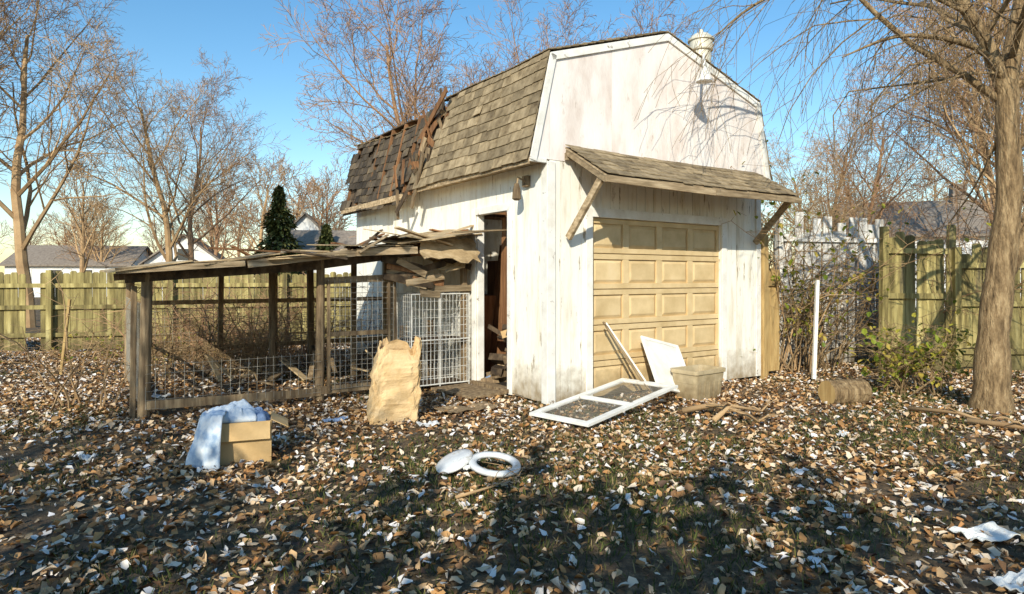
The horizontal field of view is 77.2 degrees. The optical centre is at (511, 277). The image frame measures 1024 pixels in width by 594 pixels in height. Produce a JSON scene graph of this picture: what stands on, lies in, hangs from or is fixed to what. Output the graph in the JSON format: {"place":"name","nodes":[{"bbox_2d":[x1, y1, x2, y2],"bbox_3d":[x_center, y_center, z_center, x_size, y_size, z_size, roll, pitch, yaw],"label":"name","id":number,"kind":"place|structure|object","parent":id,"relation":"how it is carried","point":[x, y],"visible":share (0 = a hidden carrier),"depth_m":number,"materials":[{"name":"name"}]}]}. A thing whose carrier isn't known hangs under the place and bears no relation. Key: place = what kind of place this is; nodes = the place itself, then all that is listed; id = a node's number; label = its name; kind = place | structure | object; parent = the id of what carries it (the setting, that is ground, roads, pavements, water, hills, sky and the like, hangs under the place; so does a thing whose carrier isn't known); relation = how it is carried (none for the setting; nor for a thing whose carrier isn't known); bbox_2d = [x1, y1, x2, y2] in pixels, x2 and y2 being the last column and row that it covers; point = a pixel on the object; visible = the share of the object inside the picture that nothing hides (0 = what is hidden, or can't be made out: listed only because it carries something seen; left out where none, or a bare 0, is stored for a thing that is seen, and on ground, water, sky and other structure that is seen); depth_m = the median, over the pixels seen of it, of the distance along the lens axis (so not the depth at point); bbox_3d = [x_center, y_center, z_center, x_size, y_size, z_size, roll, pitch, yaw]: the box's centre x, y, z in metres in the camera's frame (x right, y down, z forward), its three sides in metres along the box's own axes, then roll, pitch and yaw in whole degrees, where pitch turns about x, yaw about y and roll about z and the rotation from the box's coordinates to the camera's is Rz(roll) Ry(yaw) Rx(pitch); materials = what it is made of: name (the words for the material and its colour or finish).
{"place":"outdoors","nodes":[
{"label":"outdoors","id":0,"kind":"place"},
{"bbox_2d":[0,287,1023,593],"bbox_3d":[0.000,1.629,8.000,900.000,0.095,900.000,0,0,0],"label":"ground","id":1,"kind":"structure","parent":0,"point":[292,587],"depth_m":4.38,"materials":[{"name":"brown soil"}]},
{"bbox_2d":[0,337,22,361],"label":"leafy shrub","id":2,"kind":"object","parent":1,"relation":"on","point":[6,348],"visible":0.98,"depth_m":11.90,"materials":[{"name":"brown plant"}]},
{"bbox_2d":[0,0,73,190],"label":"bare tree","id":3,"kind":"object","parent":1,"relation":"on","point":[3,53],"visible":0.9,"depth_m":21.09,"materials":[{"name":"brown plant"}]},
{"bbox_2d":[59,299,71,374],"bbox_3d":[-7.275,0.975,10.450,0.508,1.267,0.048,0,0,41],"label":"leaning stake","id":4,"kind":"object","parent":1,"relation":"on","point":[64,336],"visible":0.86,"depth_m":10.44,"materials":[{"name":"brown wood"}]},
{"bbox_2d":[5,250,148,296],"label":"walls","id":5,"kind":"structure","parent":1,"relation":"on","point":[37,271],"depth_m":51.80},
{"bbox_2d":[16,269,93,279],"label":"window frames","id":6,"kind":"structure","parent":5,"relation":"attached to","point":[55,269],"depth_m":51.76,"materials":[{"name":"white paint"}]},
{"bbox_2d":[0,245,151,265],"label":"roof","id":7,"kind":"structure","parent":5,"relation":"on","point":[42,255],"depth_m":53.22,"materials":[{"name":"grey"}]},
{"bbox_2d":[0,0,160,327],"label":"bare tree","id":8,"kind":"object","parent":1,"relation":"on","point":[20,223],"visible":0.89,"depth_m":21.11,"materials":[{"name":"brown plant"}]},
{"bbox_2d":[0,264,183,410],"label":"dry vines","id":9,"kind":"object","parent":1,"relation":"on","point":[70,376],"visible":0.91,"depth_m":7.95,"materials":[{"name":"brown plant"}]},
{"bbox_2d":[30,325,227,361],"bbox_3d":[-7.434,1.438,12.536,3.956,0.987,1.608,0,0,4],"label":"leafy shrub","id":10,"kind":"object","parent":1,"relation":"on","point":[52,350],"visible":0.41,"depth_m":12.52,"materials":[{"name":"brown plant"}]},
{"bbox_2d":[24,19,258,261],"bbox_3d":[-12.218,-3.357,22.573,6.759,10.118,7.093,0,0,43],"label":"bare tree","id":11,"kind":"object","parent":1,"relation":"on","point":[170,242],"visible":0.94,"depth_m":22.08,"materials":[{"name":"brown plant"}]},
{"bbox_2d":[151,393,170,397],"bbox_3d":[-4.600,1.553,8.400,0.210,0.066,0.130,0,0,-11],"label":"plastic scrap","id":12,"kind":"object","parent":1,"relation":"on","point":[161,396],"visible":0.93,"depth_m":8.37,"materials":[{"name":"white plastic"}]},
{"bbox_2d":[0,270,350,351],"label":"wooden fence","id":13,"kind":"object","parent":1,"relation":"on","point":[85,286],"visible":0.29,"depth_m":14.21,"materials":[{"name":"yellow wood"}]},
{"bbox_2d":[144,236,229,299],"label":"walls","id":14,"kind":"structure","parent":1,"relation":"on","point":[200,254],"depth_m":45.05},
{"bbox_2d":[138,234,224,264],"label":"roof","id":15,"kind":"structure","parent":14,"relation":"on","point":[210,252],"depth_m":45.19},
{"bbox_2d":[176,247,187,260],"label":"window frames","id":16,"kind":"structure","parent":14,"relation":"attached to","point":[177,251],"depth_m":44.91,"materials":[{"name":"white paint"}]},
{"bbox_2d":[178,249,187,259],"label":"windows","id":17,"kind":"structure","parent":16,"relation":"attached to","point":[180,257],"depth_m":44.91,"materials":[{"name":"glass"}]},
{"bbox_2d":[100,50,291,261],"bbox_3d":[-14.831,-4.483,30.338,8.577,12.386,7.180,0,0,-16],"label":"bare tree","id":18,"kind":"object","parent":1,"relation":"on","point":[191,241],"visible":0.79,"depth_m":29.83,"materials":[{"name":"brown plant"}]},
{"bbox_2d":[76,255,330,359],"bbox_3d":[-6.153,0.655,13.102,4.940,2.268,2.389,0,0,7],"label":"brush thicket","id":19,"kind":"object","parent":1,"relation":"on","point":[169,322],"visible":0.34,"depth_m":12.79,"materials":[{"name":"brown plant"}]},
{"bbox_2d":[99,292,315,383],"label":"dry vines","id":20,"kind":"object","parent":1,"relation":"on","point":[256,349],"visible":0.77,"depth_m":10.08,"materials":[{"name":"brown plant"}]},
{"bbox_2d":[185,399,287,469],"bbox_3d":[-2.425,1.356,5.697,0.828,0.533,0.622,0,0,-20],"label":"cardboard box","id":21,"kind":"object","parent":1,"relation":"on","point":[236,432],"visible":1,"depth_m":5.56,"materials":[{"name":"cardboard"}]},
{"bbox_2d":[157,272,386,364],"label":"dry vines","id":22,"kind":"object","parent":1,"relation":"on","point":[301,321],"visible":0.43,"depth_m":12.20,"materials":[{"name":"brown plant"}]},
{"bbox_2d":[251,185,306,298],"bbox_3d":[-12.633,-1.690,34.985,3.760,6.701,3.955,0,0,0],"label":"evergreen tree","id":23,"kind":"object","parent":1,"relation":"on","point":[279,234],"visible":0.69,"depth_m":34.69,"materials":[{"name":"green plant"}]},
{"bbox_2d":[100,225,506,419],"bbox_3d":[-3.196,0.431,9.605,4.946,2.541,3.993,0,0,-34],"label":"wooden pen","id":24,"kind":"object","parent":1,"relation":"on","point":[446,250],"visible":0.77,"depth_m":8.74,"materials":[{"name":"brown wood"}]},
{"bbox_2d":[291,215,319,229],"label":"walls","id":25,"kind":"structure","parent":1,"relation":"on","point":[305,222],"depth_m":41.00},
{"bbox_2d":[263,212,323,252],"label":"roof","id":26,"kind":"structure","parent":25,"relation":"on","point":[308,216],"depth_m":40.84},
{"bbox_2d":[286,265,350,302],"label":"walls","id":27,"kind":"structure","parent":1,"relation":"on","point":[341,269],"depth_m":35.99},
{"bbox_2d":[264,230,356,256],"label":"roof","id":28,"kind":"structure","parent":27,"relation":"on","point":[305,237],"depth_m":37.97,"materials":[{"name":"grey"}]},
{"bbox_2d":[314,223,338,250],"bbox_3d":[-10.713,-0.703,36.964,3.240,4.881,3.501,0,0,0],"label":"evergreen tree","id":29,"kind":"object","parent":1,"relation":"on","point":[325,237],"visible":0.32,"depth_m":36.74,"materials":[{"name":"green plant"}]},
{"bbox_2d":[253,0,476,236],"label":"bare tree","id":30,"kind":"object","parent":1,"relation":"on","point":[412,106],"visible":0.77,"depth_m":19.05,"materials":[{"name":"brown plant"}]},
{"bbox_2d":[367,336,421,424],"bbox_3d":[-1.345,1.160,7.341,0.604,0.973,0.430,2,1,-17],"label":"paper yard bag","id":31,"kind":"object","parent":1,"relation":"on","point":[395,392],"visible":1,"depth_m":7.17,"materials":[{"name":"beige paper"}]},
{"bbox_2d":[416,420,439,426],"bbox_3d":[-0.900,1.576,6.900,0.232,0.064,0.149,0,0,-23],"label":"plastic scrap","id":32,"kind":"object","parent":1,"relation":"on","point":[432,423],"visible":1,"depth_m":6.89,"materials":[{"name":"white plastic"}]},
{"bbox_2d":[396,292,469,386],"bbox_3d":[-1.164,0.916,9.481,0.947,1.369,0.520,0,0,-34],"label":"wire cage","id":33,"kind":"object","parent":1,"relation":"on","point":[439,380],"visible":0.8,"depth_m":9.46,"materials":[{"name":"white metal"}]},
{"bbox_2d":[380,36,495,134],"bbox_3d":[-2.660,-3.904,26.141,6.496,11.206,7.761,0,0,-9],"label":"bare tree","id":34,"kind":"object","parent":1,"relation":"on","point":[431,78],"visible":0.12,"depth_m":25.43,"materials":[{"name":"brown plant"}]},
{"bbox_2d":[434,401,496,412],"bbox_3d":[-0.550,1.577,7.750,0.736,0.049,0.351,0,0,-34],"label":"plywood scrap","id":35,"kind":"object","parent":1,"relation":"on","point":[477,405],"visible":0.98,"depth_m":7.74,"materials":[{"name":"brown wood"}]},
{"bbox_2d":[436,449,520,477],"bbox_3d":[-0.276,1.499,5.178,0.699,0.154,0.345,0,0,7],"label":"toilet seat","id":36,"kind":"object","parent":1,"relation":"on","point":[457,460],"visible":0.98,"depth_m":5.16,"materials":[{"name":"white plastic"}]},
{"bbox_2d":[455,462,527,498],"bbox_3d":[-0.126,1.494,4.864,0.811,0.156,0.232,0,0,-35],"label":"fallen branch","id":37,"kind":"object","parent":1,"relation":"on","point":[472,492],"visible":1,"depth_m":4.76,"materials":[{"name":"brown wood"}]},
{"bbox_2d":[0,335,1023,593],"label":"fallen leaves","id":38,"kind":"object","parent":1,"relation":"on","point":[72,569],"depth_m":5.14,"materials":[{"name":"brown plant"}]},
{"bbox_2d":[79,453,97,461],"bbox_3d":[-3.698,1.573,5.600,0.130,0.074,0.091,0,0,-11],"label":"plastic scrap","id":39,"kind":"object","parent":38,"relation":"on","point":[85,457],"visible":1,"depth_m":5.58,"materials":[{"name":"white plastic"}]},
{"bbox_2d":[322,416,347,422],"bbox_3d":[-1.949,1.567,7.101,0.123,0.059,0.277,0,0,38],"label":"cloth scrap","id":40,"kind":"object","parent":38,"relation":"on","point":[334,419],"visible":0.98,"depth_m":7.07,"materials":[{"name":"fabric"}]},
{"bbox_2d":[640,335,685,392],"bbox_3d":[2.131,1.207,8.753,0.720,0.820,0.032,16,-46,-30],"label":"white cabinet panel","id":41,"kind":"object","parent":38,"relation":"on","point":[663,357],"visible":0.68,"depth_m":8.77,"materials":[{"name":"paint"}]},
{"bbox_2d":[0,148,1023,290],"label":"distant treeline","id":42,"kind":"object","parent":1,"relation":"on","point":[84,232],"visible":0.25,"depth_m":46.01,"materials":[{"name":"brown plant"}]},
{"bbox_2d":[434,0,619,106],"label":"bare tree","id":43,"kind":"object","parent":1,"relation":"on","point":[510,65],"visible":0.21,"depth_m":24.87,"materials":[{"name":"brown plant"}]},
{"bbox_2d":[339,29,801,404],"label":"white garage","id":44,"kind":"structure","parent":1,"relation":"on","point":[580,184],"depth_m":9.13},
{"bbox_2d":[593,218,718,396],"bbox_3d":[2.106,0.400,9.255,2.620,2.400,0.055,0,0,-34],"label":"overhead door","id":45,"kind":"structure","parent":44,"relation":"in","point":[655,280],"depth_m":9.14,"materials":[{"name":"beige paint"}]},
{"bbox_2d":[529,378,677,426],"bbox_3d":[1.140,1.461,7.676,0.840,0.032,1.860,0,6,44],"label":"screen door","id":46,"kind":"structure","parent":1,"relation":"on","point":[584,396],"depth_m":7.56,"materials":[{"name":"white paint"}]},
{"bbox_2d":[602,322,656,398],"bbox_3d":[1.540,1.091,8.382,0.053,1.226,0.230,-33,-1,1],"label":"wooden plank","id":47,"kind":"object","parent":1,"relation":"on","point":[623,352],"visible":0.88,"depth_m":8.37,"materials":[{"name":"brown wood"}]},
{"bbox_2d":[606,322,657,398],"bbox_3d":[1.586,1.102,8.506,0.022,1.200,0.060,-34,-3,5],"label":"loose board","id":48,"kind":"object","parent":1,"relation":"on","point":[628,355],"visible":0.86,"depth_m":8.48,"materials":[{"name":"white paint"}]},
{"bbox_2d":[603,0,734,76],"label":"bare tree","id":49,"kind":"object","parent":1,"relation":"on","point":[649,24],"visible":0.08,"depth_m":24.07,"materials":[{"name":"brown plant"}]},
{"bbox_2d":[670,364,725,399],"bbox_3d":[2.500,1.417,8.620,0.665,0.400,0.445,0,0,-37],"label":"storage tote","id":50,"kind":"object","parent":1,"relation":"on","point":[699,381],"visible":0.93,"depth_m":8.46,"materials":[{"name":"beige plastic"}]},
{"bbox_2d":[682,399,777,421],"bbox_3d":[2.413,1.498,7.190,0.253,0.199,1.051,0,0,-43],"label":"fallen branch","id":51,"kind":"object","parent":1,"relation":"on","point":[694,408],"visible":0.94,"depth_m":7.31,"materials":[{"name":"brown wood"}]},
{"bbox_2d":[711,400,776,422],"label":"fallen branch","id":52,"kind":"object","parent":1,"relation":"on","point":[719,415],"visible":0.99,"depth_m":7.17,"materials":[{"name":"brown wood"}]},
{"bbox_2d":[760,234,780,378],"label":"side gate","id":53,"kind":"structure","parent":1,"relation":"on","point":[769,337],"depth_m":10.47,"materials":[{"name":"yellow wood"}]},
{"bbox_2d":[811,280,819,378],"bbox_3d":[4.850,0.825,10.250,0.070,1.566,0.428,0,0,34],"label":"leaning post","id":54,"kind":"object","parent":1,"relation":"on","point":[815,330],"visible":1,"depth_m":10.23,"materials":[{"name":"white paint"}]},
{"bbox_2d":[718,161,916,373],"bbox_3d":[4.580,-0.216,11.058,6.645,3.755,2.845,0,0,-34],"label":"vine shrub","id":55,"kind":"object","parent":1,"relation":"on","point":[806,307],"visible":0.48,"depth_m":10.93,"materials":[{"name":"brown plant"}]},
{"bbox_2d":[761,129,875,323],"bbox_3d":[8.318,-1.264,17.827,4.098,5.846,3.905,0,0,10],"label":"bare tree","id":56,"kind":"object","parent":1,"relation":"on","point":[805,184],"visible":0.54,"depth_m":17.69,"materials":[{"name":"brown plant"}]},
{"bbox_2d":[774,212,882,363],"bbox_3d":[5.879,0.252,11.799,2.389,2.896,0.176,0,0,-13],"label":"white board fence","id":57,"kind":"object","parent":1,"relation":"on","point":[827,244],"visible":0.57,"depth_m":11.87,"materials":[{"name":"white wood"}]},
{"bbox_2d":[634,0,1023,414],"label":"yard tree","id":58,"kind":"object","parent":1,"relation":"on","point":[991,392],"visible":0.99,"depth_m":7.71,"materials":[{"name":"brown plant"}]},
{"bbox_2d":[761,91,910,303],"bbox_3d":[12.877,-2.807,26.084,6.305,8.994,6.008,0,0,41],"label":"bare tree","id":59,"kind":"object","parent":1,"relation":"on","point":[845,160],"visible":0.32,"depth_m":25.42,"materials":[{"name":"brown plant"}]},
{"bbox_2d":[766,213,916,372],"bbox_3d":[4.931,0.264,11.488,4.360,2.790,3.282,0,0,36],"label":"brush thicket","id":60,"kind":"object","parent":1,"relation":"on","point":[824,355],"visible":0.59,"depth_m":11.13,"materials":[{"name":"brown plant"}]},
{"bbox_2d":[836,430,848,436],"bbox_3d":[3.299,1.560,6.401,0.086,0.066,0.153,0,0,38],"label":"plastic scrap","id":61,"kind":"object","parent":1,"relation":"on","point":[844,433],"visible":0.99,"depth_m":6.37,"materials":[{"name":"white plastic"}]},
{"bbox_2d":[818,378,871,405],"bbox_3d":[4.280,1.474,8.251,0.560,0.337,0.338,0,0,-14],"label":"cut log","id":62,"kind":"object","parent":1,"relation":"on","point":[847,391],"visible":0.9,"depth_m":8.13,"materials":[{"name":"brown wood"}]},
{"bbox_2d":[761,132,991,359],"bbox_3d":[5.388,-0.604,12.901,7.359,4.528,7.794,0,0,42],"label":"brush thicket","id":63,"kind":"object","parent":1,"relation":"on","point":[766,220],"visible":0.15,"depth_m":11.54,"materials":[{"name":"brown plant"}]},
{"bbox_2d":[801,63,980,289],"bbox_3d":[11.311,-2.455,19.417,4.786,8.257,5.718,0,0,37],"label":"bare tree","id":64,"kind":"object","parent":1,"relation":"on","point":[876,182],"visible":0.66,"depth_m":19.00,"materials":[{"name":"brown plant"}]},
{"bbox_2d":[762,135,1023,363],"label":"brush thicket","id":65,"kind":"object","parent":1,"relation":"on","point":[958,229],"visible":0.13,"depth_m":11.97,"materials":[{"name":"brown plant"}]},
{"bbox_2d":[878,225,955,374],"bbox_3d":[6.816,0.403,10.743,1.426,2.594,0.175,0,0,-5],"label":"wooden fence","id":66,"kind":"object","parent":1,"relation":"on","point":[898,306],"visible":0.7,"depth_m":10.80,"materials":[{"name":"yellow wood"}]},
{"bbox_2d":[822,298,1016,396],"bbox_3d":[5.302,1.027,8.854,2.182,1.485,2.057,0,0,-22],"label":"leafy shrub","id":67,"kind":"object","parent":1,"relation":"on","point":[907,365],"visible":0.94,"depth_m":8.75,"materials":[{"name":"green plant"}]},
{"bbox_2d":[838,0,1023,231],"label":"bare tree","id":68,"kind":"object","parent":1,"relation":"on","point":[946,142],"visible":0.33,"depth_m":20.05,"materials":[{"name":"brown plant"}]},
{"bbox_2d":[871,0,1023,311],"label":"bare tree","id":69,"kind":"object","parent":1,"relation":"on","point":[963,156],"visible":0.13,"depth_m":25.27,"materials":[{"name":"brown plant"}]},
{"bbox_2d":[875,0,1023,227],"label":"bare tree","id":70,"kind":"object","parent":1,"relation":"on","point":[966,147],"visible":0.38,"depth_m":16.72,"materials":[{"name":"brown plant"}]},
{"bbox_2d":[907,401,1006,420],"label":"fallen branch","id":71,"kind":"object","parent":1,"relation":"on","point":[925,409],"visible":0.83,"depth_m":7.25,"materials":[{"name":"brown wood"}]},
{"bbox_2d":[948,521,1020,541],"bbox_3d":[2.950,1.594,4.000,0.357,0.055,0.203,0,0,-17],"label":"paper scrap","id":72,"kind":"object","parent":1,"relation":"on","point":[991,527],"visible":0.98,"depth_m":4.01,"materials":[{"name":"white paper"}]},
{"bbox_2d":[951,243,1023,372],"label":"wooden fence","id":73,"kind":"object","parent":1,"relation":"on","point":[961,285],"visible":0.4,"depth_m":10.85,"materials":[{"name":"yellow wood"}]},
{"bbox_2d":[986,568,1023,592],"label":"paper scrap","id":74,"kind":"object","parent":1,"relation":"on","point":[1012,578],"visible":1,"depth_m":3.30,"materials":[{"name":"white paper"}]},
{"bbox_2d":[1018,531,1023,540],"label":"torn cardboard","id":75,"kind":"object","parent":1,"relation":"on","point":[1022,535],"visible":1,"depth_m":3.98,"materials":[{"name":"brown cardboard"}]},
{"bbox_2d":[0,0,1023,279],"label":"sky","id":76,"kind":"structure","parent":0,"point":[171,33],"materials":[{"name":"blue"}]},
{"bbox_2d":[831,217,1020,310],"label":"walls","id":77,"kind":"structure","parent":0,"point":[963,248],"depth_m":29.80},
{"bbox_2d":[832,183,1021,237],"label":"roof","id":78,"kind":"structure","parent":77,"relation":"on","point":[937,221],"depth_m":31.39,"materials":[{"name":"grey"}]}
]}

